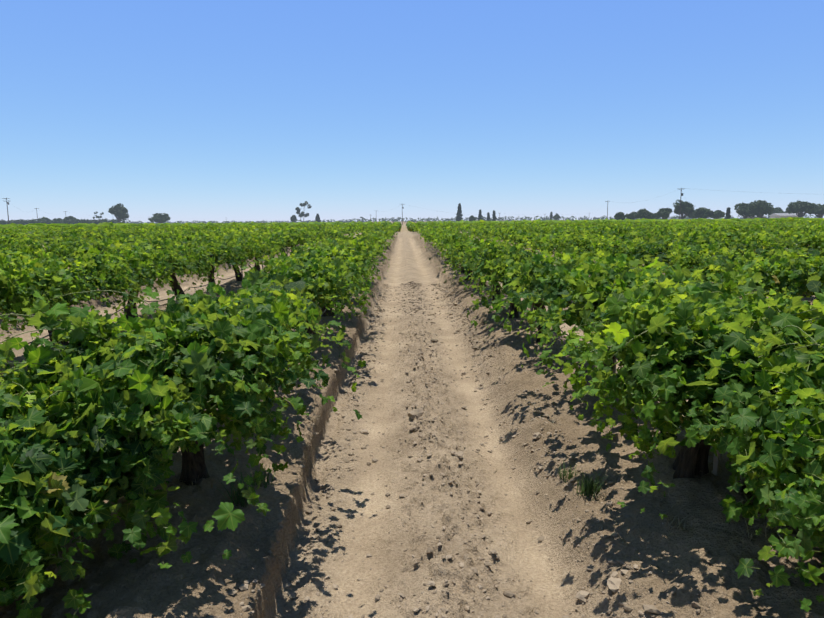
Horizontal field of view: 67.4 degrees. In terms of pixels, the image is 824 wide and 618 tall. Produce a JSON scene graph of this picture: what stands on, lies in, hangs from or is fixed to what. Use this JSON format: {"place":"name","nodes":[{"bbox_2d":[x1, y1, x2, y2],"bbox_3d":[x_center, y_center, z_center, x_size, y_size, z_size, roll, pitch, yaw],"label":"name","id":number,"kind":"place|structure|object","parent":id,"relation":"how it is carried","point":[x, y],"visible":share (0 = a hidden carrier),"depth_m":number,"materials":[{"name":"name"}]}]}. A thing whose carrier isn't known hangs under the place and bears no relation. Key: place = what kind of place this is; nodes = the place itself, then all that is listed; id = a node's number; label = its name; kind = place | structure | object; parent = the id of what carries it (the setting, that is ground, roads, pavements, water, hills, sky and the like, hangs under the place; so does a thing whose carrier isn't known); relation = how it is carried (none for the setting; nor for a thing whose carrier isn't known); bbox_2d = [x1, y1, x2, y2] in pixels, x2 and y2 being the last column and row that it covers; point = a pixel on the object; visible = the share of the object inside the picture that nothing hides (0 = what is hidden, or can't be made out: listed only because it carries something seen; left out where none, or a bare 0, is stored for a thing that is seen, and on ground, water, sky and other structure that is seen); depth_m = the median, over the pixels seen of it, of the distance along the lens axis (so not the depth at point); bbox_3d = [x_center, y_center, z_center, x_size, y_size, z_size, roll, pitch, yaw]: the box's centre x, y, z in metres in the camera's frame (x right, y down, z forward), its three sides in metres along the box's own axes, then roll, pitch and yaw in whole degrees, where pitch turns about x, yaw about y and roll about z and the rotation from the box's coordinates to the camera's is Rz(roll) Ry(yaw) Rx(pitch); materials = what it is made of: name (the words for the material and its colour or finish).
{"place":"outdoors","nodes":[
{"label":"outdoors","id":0,"kind":"place"},
{"bbox_2d":[0,220,823,617],"bbox_3d":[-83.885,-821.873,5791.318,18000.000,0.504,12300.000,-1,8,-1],"label":"ground","id":1,"kind":"structure","parent":0,"point":[708,548],"depth_m":3.67,"materials":[{"name":"soil"}]},
{"bbox_2d":[3,198,8,223],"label":"utility pole","id":2,"kind":"object","parent":1,"relation":"on","point":[7,208],"visible":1,"depth_m":234.63,"materials":[{"name":"brown wood"}]},
{"bbox_2d":[0,218,130,224],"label":"distant tree line","id":3,"kind":"object","parent":1,"relation":"on","point":[32,221],"visible":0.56,"depth_m":318.46,"materials":[{"name":"green plant"}]},
{"bbox_2d":[63,216,74,222],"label":"round tree","id":4,"kind":"object","parent":1,"relation":"on","point":[69,217],"visible":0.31,"depth_m":332.09,"materials":[{"name":"green plant"}]},
{"bbox_2d":[93,211,106,221],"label":"bare tree","id":5,"kind":"object","parent":1,"relation":"on","point":[94,217],"visible":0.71,"depth_m":323.55,"materials":[{"name":"grey plant"}]},
{"bbox_2d":[108,203,128,222],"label":"round tree","id":6,"kind":"object","parent":1,"relation":"on","point":[119,211],"visible":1,"depth_m":321.92,"materials":[{"name":"green plant"}]},
{"bbox_2d":[148,213,169,222],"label":"round tree","id":7,"kind":"object","parent":1,"relation":"on","point":[160,217],"visible":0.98,"depth_m":321.71,"materials":[{"name":"green plant"}]},
{"bbox_2d":[290,215,296,221],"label":"round tree","id":8,"kind":"object","parent":1,"relation":"on","point":[293,218],"visible":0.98,"depth_m":393.66,"materials":[{"name":"green plant"}]},
{"bbox_2d":[295,201,311,221],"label":"eucalyptus tree","id":9,"kind":"object","parent":1,"relation":"on","point":[298,209],"visible":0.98,"depth_m":393.86,"materials":[{"name":"green plant"}]},
{"bbox_2d":[314,214,320,221],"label":"conifer tree","id":10,"kind":"object","parent":1,"relation":"on","point":[317,218],"visible":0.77,"depth_m":393.96,"materials":[{"name":"green plant"}]},
{"bbox_2d":[11,272,666,402],"bbox_3d":[0.227,-0.114,9.719,15.115,0.217,12.602,-1,8,-1],"label":"drip hose","id":11,"kind":"object","parent":1,"relation":"on","point":[202,286],"visible":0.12,"depth_m":9.99,"materials":[{"name":"black plastic"}]},
{"bbox_2d":[207,257,607,506],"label":"weeds","id":12,"kind":"object","parent":1,"relation":"on","point":[587,487],"visible":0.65,"depth_m":3.75,"materials":[{"name":"green plant"}]},
{"bbox_2d":[0,263,823,617],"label":"vine leaves","id":13,"kind":"object","parent":1,"relation":"on","point":[32,437],"visible":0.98,"depth_m":2.76,"materials":[{"name":"green plant"}]},
{"bbox_2d":[0,271,823,617],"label":"vine shoots","id":14,"kind":"object","parent":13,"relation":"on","point":[356,387],"visible":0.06,"depth_m":2.91,"materials":[{"name":"green plant"}]},
{"bbox_2d":[0,244,823,392],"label":"vine leaves","id":15,"kind":"object","parent":1,"relation":"on","point":[564,280],"visible":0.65,"depth_m":6.74,"materials":[{"name":"green plant"}]},
{"bbox_2d":[0,221,823,314],"bbox_3d":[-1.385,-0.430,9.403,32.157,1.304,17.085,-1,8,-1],"label":"vine leaves","id":16,"kind":"object","parent":1,"relation":"on","point":[359,250],"visible":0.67,"depth_m":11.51,"materials":[{"name":"green plant"}]},
{"bbox_2d":[0,219,823,237],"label":"vine leaves","id":17,"kind":"object","parent":1,"relation":"on","point":[460,227],"visible":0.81,"depth_m":57.23,"materials":[{"name":"green plant"}]},
{"bbox_2d":[0,217,823,228],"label":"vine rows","id":18,"kind":"object","parent":1,"relation":"on","point":[385,223],"visible":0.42,"depth_m":116.90,"materials":[{"name":"green plant"}]},
{"bbox_2d":[48,241,811,485],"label":"vine trunks","id":19,"kind":"object","parent":1,"relation":"on","point":[691,462],"visible":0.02,"depth_m":3.64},
{"bbox_2d":[69,241,808,481],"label":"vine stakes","id":20,"kind":"object","parent":1,"relation":"on","point":[715,465],"visible":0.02,"depth_m":5.47,"materials":[{"name":"brown wood"}]},
{"bbox_2d":[72,279,821,574],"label":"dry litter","id":21,"kind":"object","parent":1,"relation":"on","point":[748,530],"visible":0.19,"depth_m":3.54,"materials":[{"name":"plant"}]},
{"bbox_2d":[456,203,462,220],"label":"conifer tree","id":22,"kind":"object","parent":1,"relation":"on","point":[459,214],"visible":0.98,"depth_m":345.44,"materials":[{"name":"green plant"}]},
{"bbox_2d":[207,275,713,617],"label":"soil clods","id":23,"kind":"object","parent":1,"relation":"on","point":[613,582],"visible":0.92,"depth_m":4.16,"materials":[{"name":"beige soil"}]},
{"bbox_2d":[469,216,476,220],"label":"round tree","id":24,"kind":"object","parent":1,"relation":"on","point":[471,218],"visible":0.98,"depth_m":355.40,"materials":[{"name":"green plant"}]},
{"bbox_2d":[126,214,822,223],"bbox_3d":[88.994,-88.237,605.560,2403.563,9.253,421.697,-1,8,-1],"label":"distant tree line","id":25,"kind":"object","parent":1,"relation":"on","point":[503,219],"visible":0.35,"depth_m":697.86,"materials":[{"name":"green plant"}]},
{"bbox_2d":[478,209,482,220],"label":"conifer tree","id":26,"kind":"object","parent":1,"relation":"on","point":[480,216],"visible":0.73,"depth_m":346.09,"materials":[{"name":"green plant"}]},
{"bbox_2d":[492,210,496,220],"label":"conifer tree","id":27,"kind":"object","parent":1,"relation":"on","point":[494,216],"visible":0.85,"depth_m":346.28,"materials":[{"name":"green plant"}]},
{"bbox_2d":[553,213,559,219],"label":"round tree","id":28,"kind":"object","parent":1,"relation":"on","point":[556,216],"visible":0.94,"depth_m":415.60,"materials":[{"name":"green plant"}]},
{"bbox_2d":[614,211,624,219],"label":"round tree","id":29,"kind":"object","parent":1,"relation":"on","point":[619,215],"visible":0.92,"depth_m":229.10,"materials":[{"name":"green plant"}]},
{"bbox_2d":[625,211,638,219],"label":"round tree","id":30,"kind":"object","parent":1,"relation":"on","point":[632,215],"visible":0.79,"depth_m":247.31,"materials":[{"name":"green plant"}]},
{"bbox_2d":[636,208,652,218],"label":"round tree","id":31,"kind":"object","parent":1,"relation":"on","point":[643,213],"visible":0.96,"depth_m":227.20,"materials":[{"name":"green plant"}]},
{"bbox_2d":[650,213,659,218],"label":"round tree","id":32,"kind":"object","parent":1,"relation":"on","point":[654,216],"visible":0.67,"depth_m":256.81,"materials":[{"name":"green plant"}]},
{"bbox_2d":[656,208,672,218],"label":"round tree","id":33,"kind":"object","parent":1,"relation":"on","point":[663,213],"visible":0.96,"depth_m":233.10,"materials":[{"name":"green plant"}]},
{"bbox_2d":[679,188,682,218],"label":"utility pole","id":34,"kind":"object","parent":1,"relation":"on","point":[680,201],"visible":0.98,"depth_m":203.18,"materials":[{"name":"brown wood"}]},
{"bbox_2d":[673,199,694,218],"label":"round tree","id":35,"kind":"object","parent":1,"relation":"on","point":[687,208],"visible":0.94,"depth_m":237.27,"materials":[{"name":"green plant"}]},
{"bbox_2d":[687,209,696,218],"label":"round tree","id":36,"kind":"object","parent":1,"relation":"on","point":[692,215],"visible":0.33,"depth_m":259.11,"materials":[{"name":"green plant"}]},
{"bbox_2d":[695,207,714,218],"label":"round tree","id":37,"kind":"object","parent":1,"relation":"on","point":[703,213],"visible":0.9,"depth_m":230.82,"materials":[{"name":"green plant"}]},
{"bbox_2d":[710,210,724,218],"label":"round tree","id":38,"kind":"object","parent":1,"relation":"on","point":[719,214],"visible":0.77,"depth_m":251.93,"materials":[{"name":"green plant"}]},
{"bbox_2d":[725,207,730,218],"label":"cypress tree","id":39,"kind":"object","parent":1,"relation":"on","point":[728,215],"visible":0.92,"depth_m":226.63,"materials":[{"name":"green plant"}]},
{"bbox_2d":[734,202,753,218],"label":"round tree","id":40,"kind":"object","parent":1,"relation":"on","point":[740,210],"visible":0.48,"depth_m":237.56,"materials":[{"name":"green plant"}]},
{"bbox_2d":[745,200,773,217],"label":"round tree","id":41,"kind":"object","parent":1,"relation":"on","point":[760,208],"visible":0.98,"depth_m":230.90,"materials":[{"name":"green plant"}]},
{"bbox_2d":[768,207,784,217],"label":"round tree","id":42,"kind":"object","parent":1,"relation":"on","point":[778,210],"visible":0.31,"depth_m":298.29,"materials":[{"name":"green plant"}]},
{"bbox_2d":[769,213,797,217],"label":"building","id":43,"kind":"structure","parent":1,"relation":"on","point":[779,215],"depth_m":243.37,"materials":[{"name":"white paint"}]},
{"bbox_2d":[785,200,815,217],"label":"round tree","id":44,"kind":"object","parent":1,"relation":"on","point":[801,209],"visible":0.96,"depth_m":233.69,"materials":[{"name":"green plant"}]},
{"bbox_2d":[808,203,823,217],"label":"round tree","id":45,"kind":"object","parent":1,"relation":"on","point":[819,213],"visible":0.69,"depth_m":237.45,"materials":[{"name":"green plant"}]},
{"bbox_2d":[0,0,823,222],"label":"sky","id":46,"kind":"structure","parent":0,"point":[219,111],"materials":[{"name":"blue"}]}
]}

